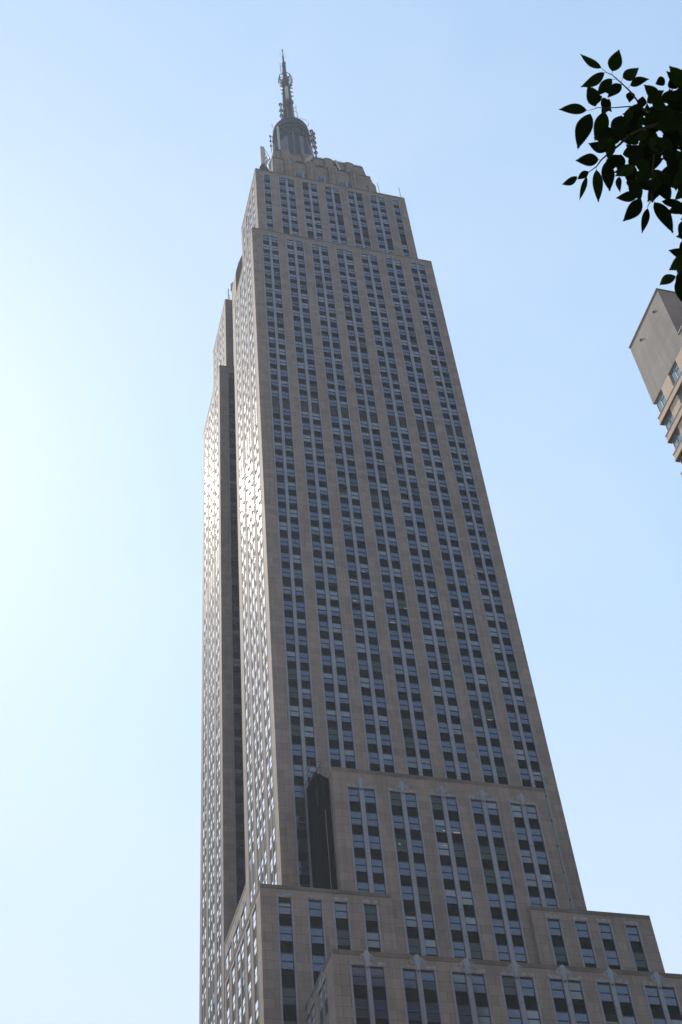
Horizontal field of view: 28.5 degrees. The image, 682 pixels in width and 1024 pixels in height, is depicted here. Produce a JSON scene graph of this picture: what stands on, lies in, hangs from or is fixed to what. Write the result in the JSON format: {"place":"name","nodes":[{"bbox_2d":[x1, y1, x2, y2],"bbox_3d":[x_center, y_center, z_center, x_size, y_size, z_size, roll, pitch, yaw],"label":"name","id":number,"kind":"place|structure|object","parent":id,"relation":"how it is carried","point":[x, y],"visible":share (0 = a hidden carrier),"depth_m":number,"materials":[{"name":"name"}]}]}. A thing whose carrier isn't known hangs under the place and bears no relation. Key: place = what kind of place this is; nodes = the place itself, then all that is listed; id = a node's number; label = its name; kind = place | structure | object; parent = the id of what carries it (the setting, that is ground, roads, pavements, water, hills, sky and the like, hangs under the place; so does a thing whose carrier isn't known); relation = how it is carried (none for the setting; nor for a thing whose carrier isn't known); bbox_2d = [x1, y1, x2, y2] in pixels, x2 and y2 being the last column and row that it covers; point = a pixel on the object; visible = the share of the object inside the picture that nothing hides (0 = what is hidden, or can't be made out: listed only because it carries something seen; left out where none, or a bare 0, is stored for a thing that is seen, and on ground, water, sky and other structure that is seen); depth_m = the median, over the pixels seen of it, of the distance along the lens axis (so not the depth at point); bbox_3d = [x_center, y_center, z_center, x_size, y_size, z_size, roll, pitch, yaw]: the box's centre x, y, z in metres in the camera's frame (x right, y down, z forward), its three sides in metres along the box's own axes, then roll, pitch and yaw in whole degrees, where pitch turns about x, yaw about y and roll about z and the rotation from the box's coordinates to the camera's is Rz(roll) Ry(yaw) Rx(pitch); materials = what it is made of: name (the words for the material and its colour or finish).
{"place":"outdoors","nodes":[
{"label":"outdoors","id":0,"kind":"place"},
{"bbox_2d":[0,0,681,1023],"label":"sky","id":1,"kind":"structure","parent":0,"point":[133,132],"materials":[{"name":"blue"}]},
{"bbox_3d":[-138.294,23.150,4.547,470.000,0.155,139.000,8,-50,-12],"label":"pavement","id":2,"kind":"structure","parent":0,"visible":0},
{"bbox_2d":[199,49,681,1023],"bbox_3d":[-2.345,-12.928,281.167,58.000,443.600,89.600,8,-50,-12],"label":"skyscraper","id":3,"kind":"structure","parent":2,"relation":"on","point":[361,639],"depth_m":206.48,"materials":[{"name":"stone"}]},
{"bbox_2d":[259,146,270,170],"bbox_3d":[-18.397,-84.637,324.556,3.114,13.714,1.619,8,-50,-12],"label":"panel antenna","id":4,"kind":"object","parent":3,"relation":"on","point":[263,166],"visible":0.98,"depth_m":324.45,"materials":[{"name":"white paint"}]},
{"bbox_2d":[278,899,290,914],"bbox_3d":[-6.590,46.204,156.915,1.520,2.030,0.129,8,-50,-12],"label":"window","id":5,"kind":"structure","parent":3,"relation":"in","point":[284,905],"depth_m":156.90,"materials":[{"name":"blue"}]},
{"bbox_2d":[279,925,292,941],"bbox_3d":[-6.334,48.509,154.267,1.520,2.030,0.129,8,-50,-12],"label":"window","id":6,"kind":"structure","parent":3,"relation":"in","point":[286,935],"depth_m":154.24,"materials":[{"name":"blue glass"}]},
{"bbox_2d":[281,953,293,969],"bbox_3d":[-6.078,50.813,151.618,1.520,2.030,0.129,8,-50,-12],"label":"window","id":7,"kind":"structure","parent":3,"relation":"in","point":[287,959],"depth_m":151.59,"materials":[{"name":"blue glass"}]},
{"bbox_2d":[282,987,295,1005],"bbox_3d":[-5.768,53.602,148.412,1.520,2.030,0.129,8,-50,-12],"label":"window","id":8,"kind":"structure","parent":3,"relation":"in","point":[288,994],"depth_m":148.37,"materials":[{"name":"grey glass"}]},
{"bbox_2d":[299,861,309,875],"bbox_3d":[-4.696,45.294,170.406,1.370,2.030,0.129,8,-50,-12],"label":"window","id":9,"kind":"structure","parent":3,"relation":"in","point":[304,870],"depth_m":170.34,"materials":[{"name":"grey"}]},
{"bbox_2d":[305,154,313,162],"bbox_3d":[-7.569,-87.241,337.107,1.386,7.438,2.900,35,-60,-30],"label":"satellite dish","id":10,"kind":"object","parent":3,"relation":"attached to","point":[309,158],"visible":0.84,"depth_m":338.76,"materials":[{"name":"white paint"}]},
{"bbox_2d":[309,901,321,917],"bbox_3d":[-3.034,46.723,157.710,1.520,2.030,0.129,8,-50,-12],"label":"window","id":11,"kind":"structure","parent":3,"relation":"in","point":[315,910],"depth_m":157.67,"materials":[{"name":"blue glass"}]},
{"bbox_2d":[310,927,323,944],"bbox_3d":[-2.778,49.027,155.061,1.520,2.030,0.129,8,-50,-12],"label":"window","id":12,"kind":"structure","parent":3,"relation":"in","point":[317,937],"depth_m":155.04,"materials":[{"name":"blue glass"}]},
{"bbox_2d":[312,955,324,971],"bbox_3d":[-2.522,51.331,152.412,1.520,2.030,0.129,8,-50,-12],"label":"window","id":13,"kind":"structure","parent":3,"relation":"in","point":[318,961],"depth_m":152.47,"materials":[{"name":"blue glass"}]},
{"bbox_2d":[306,760,337,889],"bbox_3d":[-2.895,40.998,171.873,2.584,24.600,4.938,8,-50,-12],"label":"netted scaffold","id":14,"kind":"object","parent":3,"relation":"on","point":[323,856],"visible":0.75,"depth_m":170.34,"materials":[{"name":"grey metal"}]},
{"bbox_2d":[332,160,340,169],"bbox_3d":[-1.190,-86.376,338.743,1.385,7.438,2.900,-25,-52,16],"label":"satellite dish","id":15,"kind":"object","parent":3,"relation":"attached to","point":[335,164],"visible":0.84,"depth_m":340.05,"materials":[{"name":"white paint"}]},
{"bbox_2d":[334,903,347,919],"bbox_3d":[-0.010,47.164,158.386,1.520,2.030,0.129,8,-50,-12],"label":"window","id":16,"kind":"structure","parent":3,"relation":"in","point":[340,909],"depth_m":158.33,"materials":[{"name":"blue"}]},
{"bbox_2d":[336,929,349,946],"bbox_3d":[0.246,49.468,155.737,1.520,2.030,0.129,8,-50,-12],"label":"window","id":17,"kind":"structure","parent":3,"relation":"in","point":[343,939],"depth_m":155.72,"materials":[{"name":"grey glass"}]},
{"bbox_2d":[348,788,359,802],"bbox_3d":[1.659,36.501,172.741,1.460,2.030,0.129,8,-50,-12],"label":"window","id":18,"kind":"structure","parent":3,"relation":"in","point":[354,796],"depth_m":172.66,"materials":[{"name":"blue glass"}]},
{"bbox_2d":[350,811,361,825],"bbox_3d":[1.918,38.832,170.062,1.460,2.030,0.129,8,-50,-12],"label":"window","id":19,"kind":"structure","parent":3,"relation":"in","point":[356,818],"depth_m":170.03,"materials":[{"name":"blue glass"}]},
{"bbox_2d":[352,834,364,848],"bbox_3d":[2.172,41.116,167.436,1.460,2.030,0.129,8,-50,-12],"label":"window","id":20,"kind":"structure","parent":3,"relation":"in","point":[358,839],"depth_m":167.39,"materials":[{"name":"blue glass"}]},
{"bbox_2d":[352,967,366,985],"bbox_3d":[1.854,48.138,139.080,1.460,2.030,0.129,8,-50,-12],"label":"window","id":21,"kind":"structure","parent":3,"relation":"in","point":[358,973],"depth_m":139.04,"materials":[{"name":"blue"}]},
{"bbox_2d":[355,857,366,872],"bbox_3d":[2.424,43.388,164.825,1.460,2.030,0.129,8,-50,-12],"label":"window","id":22,"kind":"structure","parent":3,"relation":"in","point":[360,863],"depth_m":164.79,"materials":[{"name":"blue glass"}]},
{"bbox_2d":[354,998,369,1017],"bbox_3d":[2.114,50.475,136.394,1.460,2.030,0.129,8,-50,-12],"label":"window","id":23,"kind":"structure","parent":3,"relation":"in","point":[361,1005],"depth_m":136.35,"materials":[{"name":"blue"}]},
{"bbox_2d":[364,790,375,803],"bbox_3d":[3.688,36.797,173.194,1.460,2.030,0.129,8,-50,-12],"label":"window","id":24,"kind":"structure","parent":3,"relation":"in","point":[369,795],"depth_m":173.17,"materials":[{"name":"blue glass"}]},
{"bbox_2d":[364,905,377,921],"bbox_3d":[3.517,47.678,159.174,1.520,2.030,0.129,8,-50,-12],"label":"window","id":25,"kind":"structure","parent":3,"relation":"in","point":[370,911],"depth_m":159.14,"materials":[{"name":"grey glass"}]},
{"bbox_2d":[366,812,377,826],"bbox_3d":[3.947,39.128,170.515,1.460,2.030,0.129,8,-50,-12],"label":"window","id":26,"kind":"structure","parent":3,"relation":"in","point":[372,820],"depth_m":170.48,"materials":[{"name":"blue glass"}]},
{"bbox_2d":[367,932,379,948],"bbox_3d":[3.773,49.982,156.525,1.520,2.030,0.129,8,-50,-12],"label":"window","id":27,"kind":"structure","parent":3,"relation":"in","point":[373,940],"depth_m":156.48,"materials":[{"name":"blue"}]},
{"bbox_2d":[369,835,380,849],"bbox_3d":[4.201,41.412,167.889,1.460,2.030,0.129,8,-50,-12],"label":"window","id":28,"kind":"structure","parent":3,"relation":"in","point":[374,841],"depth_m":167.84,"materials":[{"name":"blue glass"}]},
{"bbox_2d":[370,968,384,986],"bbox_3d":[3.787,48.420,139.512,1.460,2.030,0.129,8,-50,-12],"label":"window","id":29,"kind":"structure","parent":3,"relation":"in","point":[377,974],"depth_m":139.48,"materials":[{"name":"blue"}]},
{"bbox_2d":[371,859,383,873],"bbox_3d":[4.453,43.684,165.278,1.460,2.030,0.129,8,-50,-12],"label":"window","id":30,"kind":"structure","parent":3,"relation":"in","point":[377,865],"depth_m":165.24,"materials":[{"name":"blue glass"}]},
{"bbox_2d":[373,1000,388,1018],"bbox_3d":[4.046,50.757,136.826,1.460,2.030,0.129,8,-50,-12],"label":"window","id":31,"kind":"structure","parent":3,"relation":"in","point":[380,1006],"depth_m":136.79,"materials":[{"name":"blue"}]},
{"bbox_2d":[392,815,404,829],"bbox_3d":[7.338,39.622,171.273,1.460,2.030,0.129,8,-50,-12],"label":"window","id":32,"kind":"structure","parent":3,"relation":"in","point":[398,821],"depth_m":171.23,"materials":[{"name":"blue glass"}]},
{"bbox_2d":[395,838,407,852],"bbox_3d":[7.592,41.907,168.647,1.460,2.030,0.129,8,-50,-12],"label":"window","id":33,"kind":"structure","parent":3,"relation":"in","point":[402,847],"depth_m":168.60,"materials":[{"name":"grey glass"}]},
{"bbox_2d":[398,861,410,876],"bbox_3d":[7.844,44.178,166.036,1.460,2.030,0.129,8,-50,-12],"label":"window","id":34,"kind":"structure","parent":3,"relation":"in","point":[404,867],"depth_m":166.01,"materials":[{"name":"blue glass"}]},
{"bbox_2d":[401,885,413,900],"bbox_3d":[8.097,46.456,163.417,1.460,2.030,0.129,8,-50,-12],"label":"window","id":35,"kind":"structure","parent":3,"relation":"in","point":[407,891],"depth_m":163.39,"materials":[{"name":"blue glass"}]},
{"bbox_2d":[403,970,417,988],"bbox_3d":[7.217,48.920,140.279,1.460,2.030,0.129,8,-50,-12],"label":"window","id":36,"kind":"structure","parent":3,"relation":"in","point":[410,980],"depth_m":140.25,"materials":[{"name":"blue glass"}]},
{"bbox_2d":[404,912,417,927],"bbox_3d":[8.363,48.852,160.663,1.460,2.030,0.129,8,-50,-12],"label":"window","id":37,"kind":"structure","parent":3,"relation":"in","point":[410,917],"depth_m":160.62,"materials":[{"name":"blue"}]},
{"bbox_2d":[406,1002,421,1021],"bbox_3d":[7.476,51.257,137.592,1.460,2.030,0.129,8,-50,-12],"label":"window","id":38,"kind":"structure","parent":3,"relation":"in","point":[413,1008],"depth_m":137.56,"materials":[{"name":"blue"}]},
{"bbox_2d":[408,816,419,830],"bbox_3d":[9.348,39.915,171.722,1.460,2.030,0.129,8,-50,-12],"label":"window","id":39,"kind":"structure","parent":3,"relation":"in","point":[414,824],"depth_m":171.69,"materials":[{"name":"blue glass"}]},
{"bbox_2d":[408,938,420,954],"bbox_3d":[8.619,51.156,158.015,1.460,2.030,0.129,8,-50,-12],"label":"window","id":40,"kind":"structure","parent":3,"relation":"in","point":[413,943],"depth_m":157.98,"materials":[{"name":"grey glass"}]},
{"bbox_2d":[411,839,423,853],"bbox_3d":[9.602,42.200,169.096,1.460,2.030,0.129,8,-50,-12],"label":"window","id":41,"kind":"structure","parent":3,"relation":"in","point":[417,847],"depth_m":169.07,"materials":[{"name":"blue glass"}]},
{"bbox_2d":[414,863,426,877],"bbox_3d":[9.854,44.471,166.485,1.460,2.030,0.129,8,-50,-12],"label":"window","id":42,"kind":"structure","parent":3,"relation":"in","point":[420,868],"depth_m":166.45,"materials":[{"name":"blue glass"}]},
{"bbox_2d":[417,887,429,902],"bbox_3d":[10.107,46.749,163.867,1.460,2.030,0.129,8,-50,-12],"label":"window","id":43,"kind":"structure","parent":3,"relation":"in","point":[423,892],"depth_m":163.83,"materials":[{"name":"grey glass"}]},
{"bbox_2d":[421,913,433,928],"bbox_3d":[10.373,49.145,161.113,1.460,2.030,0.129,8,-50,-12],"label":"window","id":44,"kind":"structure","parent":3,"relation":"in","point":[427,919],"depth_m":161.09,"materials":[{"name":"blue glass"}]},
{"bbox_2d":[421,971,435,990],"bbox_3d":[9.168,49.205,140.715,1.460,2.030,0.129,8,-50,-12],"label":"window","id":45,"kind":"structure","parent":3,"relation":"in","point":[428,978],"depth_m":140.72,"materials":[{"name":"blue glass"}]},
{"bbox_2d":[424,939,437,955],"bbox_3d":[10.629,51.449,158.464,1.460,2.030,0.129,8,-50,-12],"label":"window","id":46,"kind":"structure","parent":3,"relation":"in","point":[430,945],"depth_m":158.40,"materials":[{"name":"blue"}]},
{"bbox_2d":[425,1003,440,1022],"bbox_3d":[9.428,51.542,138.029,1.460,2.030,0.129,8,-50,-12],"label":"window","id":47,"kind":"structure","parent":3,"relation":"in","point":[432,1009],"depth_m":137.99,"materials":[{"name":"blue glass"}]},
{"bbox_2d":[434,819,446,832],"bbox_3d":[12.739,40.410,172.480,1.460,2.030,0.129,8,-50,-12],"label":"window","id":48,"kind":"structure","parent":3,"relation":"in","point":[440,826],"depth_m":172.45,"materials":[{"name":"blue"}]},
{"bbox_2d":[437,842,449,856],"bbox_3d":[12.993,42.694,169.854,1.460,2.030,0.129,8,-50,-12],"label":"window","id":49,"kind":"structure","parent":3,"relation":"in","point":[443,850],"depth_m":169.78,"materials":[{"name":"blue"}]},
{"bbox_2d":[441,865,453,879],"bbox_3d":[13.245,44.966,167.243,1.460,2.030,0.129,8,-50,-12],"label":"window","id":50,"kind":"structure","parent":3,"relation":"in","point":[447,872],"depth_m":167.21,"materials":[{"name":"blue glass"}]},
{"bbox_2d":[445,889,457,904],"bbox_3d":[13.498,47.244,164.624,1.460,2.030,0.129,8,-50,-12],"label":"window","id":51,"kind":"structure","parent":3,"relation":"in","point":[451,898],"depth_m":164.59,"materials":[{"name":"blue glass"}]},
{"bbox_2d":[448,915,461,930],"bbox_3d":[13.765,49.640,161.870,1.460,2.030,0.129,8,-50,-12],"label":"window","id":52,"kind":"structure","parent":3,"relation":"in","point":[455,923],"depth_m":161.84,"materials":[{"name":"blue glass"}]},
{"bbox_2d":[449,820,461,834],"bbox_3d":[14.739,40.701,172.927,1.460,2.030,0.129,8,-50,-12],"label":"window","id":53,"kind":"structure","parent":3,"relation":"in","point":[455,826],"depth_m":172.91,"materials":[{"name":"blue glass"}]},
{"bbox_2d":[452,941,465,957],"bbox_3d":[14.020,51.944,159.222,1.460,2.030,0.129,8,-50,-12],"label":"window","id":54,"kind":"structure","parent":3,"relation":"in","point":[459,948],"depth_m":159.18,"materials":[{"name":"blue glass"}]},
{"bbox_2d":[453,843,465,857],"bbox_3d":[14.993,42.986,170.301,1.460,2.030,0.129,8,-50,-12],"label":"window","id":55,"kind":"structure","parent":3,"relation":"in","point":[459,851],"depth_m":170.27,"materials":[{"name":"grey glass"}]},
{"bbox_2d":[452,974,467,992],"bbox_3d":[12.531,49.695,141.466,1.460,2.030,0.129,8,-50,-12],"label":"window","id":56,"kind":"structure","parent":3,"relation":"in","point":[460,985],"depth_m":141.44,"materials":[{"name":"blue"}]},
{"bbox_2d":[457,866,469,881],"bbox_3d":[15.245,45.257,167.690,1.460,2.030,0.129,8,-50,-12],"label":"window","id":57,"kind":"structure","parent":3,"relation":"in","point":[463,875],"depth_m":167.65,"materials":[{"name":"blue glass"}]},
{"bbox_2d":[457,1005,472,1023],"bbox_3d":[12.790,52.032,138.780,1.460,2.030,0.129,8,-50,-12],"label":"window","id":58,"kind":"structure","parent":3,"relation":"in","point":[464,1012],"depth_m":138.77,"materials":[{"name":"grey"}]},
{"bbox_2d":[460,890,473,905],"bbox_3d":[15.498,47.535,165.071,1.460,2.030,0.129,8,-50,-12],"label":"window","id":59,"kind":"structure","parent":3,"relation":"in","point":[467,899],"depth_m":165.04,"materials":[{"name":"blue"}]},
{"bbox_2d":[465,916,477,932],"bbox_3d":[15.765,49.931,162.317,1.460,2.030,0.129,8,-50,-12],"label":"window","id":60,"kind":"structure","parent":3,"relation":"in","point":[471,923],"depth_m":162.28,"materials":[{"name":"blue"}]},
{"bbox_2d":[469,942,482,958],"bbox_3d":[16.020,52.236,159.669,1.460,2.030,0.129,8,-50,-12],"label":"window","id":61,"kind":"structure","parent":3,"relation":"in","point":[475,948],"depth_m":159.61,"materials":[{"name":"grey glass"}]},
{"bbox_2d":[471,975,485,993],"bbox_3d":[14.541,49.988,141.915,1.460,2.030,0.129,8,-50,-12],"label":"window","id":62,"kind":"structure","parent":3,"relation":"in","point":[478,982],"depth_m":141.89,"materials":[{"name":"blue glass"}]},
{"bbox_2d":[476,1006,491,1023],"bbox_3d":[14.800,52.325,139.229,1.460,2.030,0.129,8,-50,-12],"label":"window","id":63,"kind":"structure","parent":3,"relation":"in","point":[483,1013],"depth_m":139.25,"materials":[{"name":"grey"}]},
{"bbox_2d":[479,845,491,859],"bbox_3d":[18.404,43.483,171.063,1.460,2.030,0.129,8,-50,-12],"label":"window","id":64,"kind":"structure","parent":3,"relation":"in","point":[485,852],"depth_m":171.02,"materials":[{"name":"grey glass"}]},
{"bbox_2d":[483,869,495,883],"bbox_3d":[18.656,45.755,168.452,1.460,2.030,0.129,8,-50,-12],"label":"window","id":65,"kind":"structure","parent":3,"relation":"in","point":[489,874],"depth_m":168.41,"materials":[{"name":"grey glass"}]},
{"bbox_2d":[488,893,500,907],"bbox_3d":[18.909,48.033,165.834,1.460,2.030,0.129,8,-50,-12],"label":"window","id":66,"kind":"structure","parent":3,"relation":"in","point":[494,902],"depth_m":165.76,"materials":[{"name":"blue glass"}]},
{"bbox_2d":[492,919,505,934],"bbox_3d":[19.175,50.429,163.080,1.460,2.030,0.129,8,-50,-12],"label":"window","id":67,"kind":"structure","parent":3,"relation":"in","point":[498,924],"depth_m":163.03,"materials":[{"name":"blue glass"}]},
{"bbox_2d":[495,847,507,861],"bbox_3d":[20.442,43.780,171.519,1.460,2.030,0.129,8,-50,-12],"label":"window","id":68,"kind":"structure","parent":3,"relation":"in","point":[501,855],"depth_m":171.48,"materials":[{"name":"grey glass"}]},
{"bbox_2d":[497,945,510,960],"bbox_3d":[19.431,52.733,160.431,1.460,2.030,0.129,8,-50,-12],"label":"window","id":69,"kind":"structure","parent":3,"relation":"in","point":[503,951],"depth_m":160.39,"materials":[{"name":"blue glass"}]},
{"bbox_2d":[499,870,511,884],"bbox_3d":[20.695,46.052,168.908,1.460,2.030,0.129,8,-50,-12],"label":"window","id":70,"kind":"structure","parent":3,"relation":"in","point":[505,877],"depth_m":168.87,"materials":[{"name":"blue glass"}]},
{"bbox_2d":[502,977,516,995],"bbox_3d":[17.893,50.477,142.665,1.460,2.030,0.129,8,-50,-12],"label":"window","id":71,"kind":"structure","parent":3,"relation":"in","point":[509,986],"depth_m":142.62,"materials":[{"name":"grey glass"}]},
{"bbox_2d":[504,894,516,909],"bbox_3d":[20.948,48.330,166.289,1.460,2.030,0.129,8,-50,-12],"label":"window","id":72,"kind":"structure","parent":3,"relation":"in","point":[510,902],"depth_m":166.25,"materials":[{"name":"blue glass"}]},
{"bbox_2d":[507,1008,522,1023],"bbox_3d":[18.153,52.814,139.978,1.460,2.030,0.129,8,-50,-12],"label":"window","id":73,"kind":"structure","parent":3,"relation":"in","point":[514,1015],"depth_m":140.06,"materials":[{"name":"blue glass"}]},
{"bbox_2d":[508,920,521,935],"bbox_3d":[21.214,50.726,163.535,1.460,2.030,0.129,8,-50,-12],"label":"window","id":74,"kind":"structure","parent":3,"relation":"in","point":[515,929],"depth_m":163.51,"materials":[{"name":"blue glass"}]},
{"bbox_2d":[513,946,526,961],"bbox_3d":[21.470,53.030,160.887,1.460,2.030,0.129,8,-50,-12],"label":"window","id":75,"kind":"structure","parent":3,"relation":"in","point":[520,955],"depth_m":160.86,"materials":[{"name":"blue glass"}]},
{"bbox_2d":[520,849,532,863],"bbox_3d":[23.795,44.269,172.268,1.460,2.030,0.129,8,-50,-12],"label":"window","id":76,"kind":"structure","parent":3,"relation":"in","point":[526,856],"depth_m":172.24,"materials":[{"name":"grey"}]},
{"bbox_2d":[520,978,535,996],"bbox_3d":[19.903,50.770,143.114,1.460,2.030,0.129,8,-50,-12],"label":"window","id":77,"kind":"structure","parent":3,"relation":"in","point":[527,985],"depth_m":143.07,"materials":[{"name":"blue glass"}]},
{"bbox_2d":[525,872,537,887],"bbox_3d":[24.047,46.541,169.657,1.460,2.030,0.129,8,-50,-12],"label":"window","id":78,"kind":"structure","parent":3,"relation":"in","point":[531,880],"depth_m":169.61,"materials":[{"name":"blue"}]},
{"bbox_2d":[535,851,547,864],"bbox_3d":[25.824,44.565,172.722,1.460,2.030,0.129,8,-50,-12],"label":"window","id":79,"kind":"structure","parent":3,"relation":"in","point":[541,856],"depth_m":172.70,"materials":[{"name":"blue glass"}]},
{"bbox_2d":[540,874,553,888],"bbox_3d":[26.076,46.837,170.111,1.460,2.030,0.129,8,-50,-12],"label":"window","id":80,"kind":"structure","parent":3,"relation":"in","point":[546,879],"depth_m":170.07,"materials":[{"name":"blue"}]},
{"bbox_2d":[548,920,561,935],"bbox_3d":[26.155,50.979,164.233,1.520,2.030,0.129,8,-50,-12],"label":"window","id":81,"kind":"structure","parent":3,"relation":"in","point":[554,926],"depth_m":164.19,"materials":[{"name":"blue glass"}]},
{"bbox_2d":[550,980,565,998],"bbox_3d":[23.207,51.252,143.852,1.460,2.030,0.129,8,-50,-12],"label":"window","id":82,"kind":"structure","parent":3,"relation":"in","point":[557,988],"depth_m":143.84,"materials":[{"name":"blue glass"}]},
{"bbox_2d":[553,946,567,962],"bbox_3d":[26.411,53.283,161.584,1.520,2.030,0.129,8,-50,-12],"label":"window","id":83,"kind":"structure","parent":3,"relation":"in","point":[560,953],"depth_m":161.55,"materials":[{"name":"grey glass"}]},
{"bbox_2d":[568,982,583,999],"bbox_3d":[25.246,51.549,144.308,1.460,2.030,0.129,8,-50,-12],"label":"window","id":84,"kind":"structure","parent":3,"relation":"in","point":[576,993],"depth_m":144.30,"materials":[{"name":"grey"}]},
{"bbox_2d":[575,922,589,937],"bbox_3d":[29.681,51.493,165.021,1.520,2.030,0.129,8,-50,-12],"label":"window","id":85,"kind":"structure","parent":3,"relation":"in","point":[582,930],"depth_m":165.00,"materials":[{"name":"blue glass"}]},
{"bbox_2d":[581,948,595,964],"bbox_3d":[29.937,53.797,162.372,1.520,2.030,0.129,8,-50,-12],"label":"window","id":86,"kind":"structure","parent":3,"relation":"in","point":[588,955],"depth_m":162.32,"materials":[{"name":"blue glass"}]},
{"bbox_2d":[597,984,613,1001],"bbox_3d":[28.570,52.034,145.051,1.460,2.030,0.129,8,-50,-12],"label":"window","id":87,"kind":"structure","parent":3,"relation":"in","point":[604,989],"depth_m":145.04,"materials":[{"name":"blue glass"}]},
{"bbox_2d":[599,924,612,939],"bbox_3d":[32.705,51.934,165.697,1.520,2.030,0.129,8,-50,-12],"label":"window","id":88,"kind":"structure","parent":3,"relation":"in","point":[605,930],"depth_m":165.68,"materials":[{"name":"blue"}]},
{"bbox_2d":[605,950,619,965],"bbox_3d":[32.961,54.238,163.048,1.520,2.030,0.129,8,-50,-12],"label":"window","id":89,"kind":"structure","parent":3,"relation":"in","point":[612,958],"depth_m":163.03,"materials":[{"name":"blue glass"}]},
{"bbox_2d":[615,985,630,1003],"bbox_3d":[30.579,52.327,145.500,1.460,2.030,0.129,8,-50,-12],"label":"window","id":90,"kind":"structure","parent":3,"relation":"in","point":[622,991],"depth_m":145.47,"materials":[{"name":"blue glass"}]},
{"bbox_2d":[626,927,640,941],"bbox_3d":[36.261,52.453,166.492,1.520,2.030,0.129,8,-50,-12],"label":"window","id":91,"kind":"structure","parent":3,"relation":"in","point":[633,934],"depth_m":166.49,"materials":[{"name":"blue glass"}]},
{"bbox_2d":[633,952,647,967],"bbox_3d":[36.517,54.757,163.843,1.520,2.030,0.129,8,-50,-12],"label":"window","id":92,"kind":"structure","parent":3,"relation":"in","point":[640,960],"depth_m":163.83,"materials":[{"name":"grey glass"}]},
{"bbox_2d":[645,987,660,1005],"bbox_3d":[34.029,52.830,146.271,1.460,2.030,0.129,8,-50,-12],"label":"window","id":93,"kind":"structure","parent":3,"relation":"in","point":[652,993],"depth_m":146.25,"materials":[{"name":"blue glass"}]},
{"bbox_2d":[662,988,678,1006],"bbox_3d":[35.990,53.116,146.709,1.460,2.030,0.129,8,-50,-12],"label":"window","id":94,"kind":"structure","parent":3,"relation":"in","point":[669,994],"depth_m":146.68,"materials":[{"name":"blue glass"}]},
{"bbox_2d":[558,50,681,301],"bbox_3d":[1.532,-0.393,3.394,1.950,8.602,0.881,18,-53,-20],"label":"street tree","id":95,"kind":"object","parent":2,"relation":"on","point":[644,156],"visible":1,"depth_m":3.66,"materials":[{"name":"green plant"}]},
{"bbox_2d":[628,288,681,474],"bbox_3d":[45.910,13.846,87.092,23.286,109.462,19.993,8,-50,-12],"label":"apartment tower","id":96,"kind":"structure","parent":2,"relation":"on","point":[655,346],"depth_m":124.47,"materials":[{"name":"concrete"}]},
{"bbox_2d":[656,392,665,412],"bbox_3d":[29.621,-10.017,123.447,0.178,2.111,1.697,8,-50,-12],"label":"window","id":97,"kind":"structure","parent":96,"relation":"in","point":[661,400],"depth_m":123.76,"materials":[{"name":"blue glass"}]},
{"bbox_2d":[664,411,673,430],"bbox_3d":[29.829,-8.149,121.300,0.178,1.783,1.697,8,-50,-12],"label":"window","id":98,"kind":"structure","parent":96,"relation":"in","point":[669,419],"depth_m":121.60,"materials":[{"name":"blue glass"}]},
{"bbox_2d":[670,363,680,383],"bbox_3d":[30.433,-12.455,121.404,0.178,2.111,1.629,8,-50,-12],"label":"window","id":99,"kind":"structure","parent":96,"relation":"in","point":[675,372],"depth_m":121.70,"materials":[{"name":"blue glass"}]},
{"bbox_2d":[671,429,681,448],"bbox_3d":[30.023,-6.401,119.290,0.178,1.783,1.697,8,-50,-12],"label":"window","id":100,"kind":"structure","parent":96,"relation":"in","point":[677,437],"depth_m":119.55,"materials":[{"name":"blue glass"}]}
]}

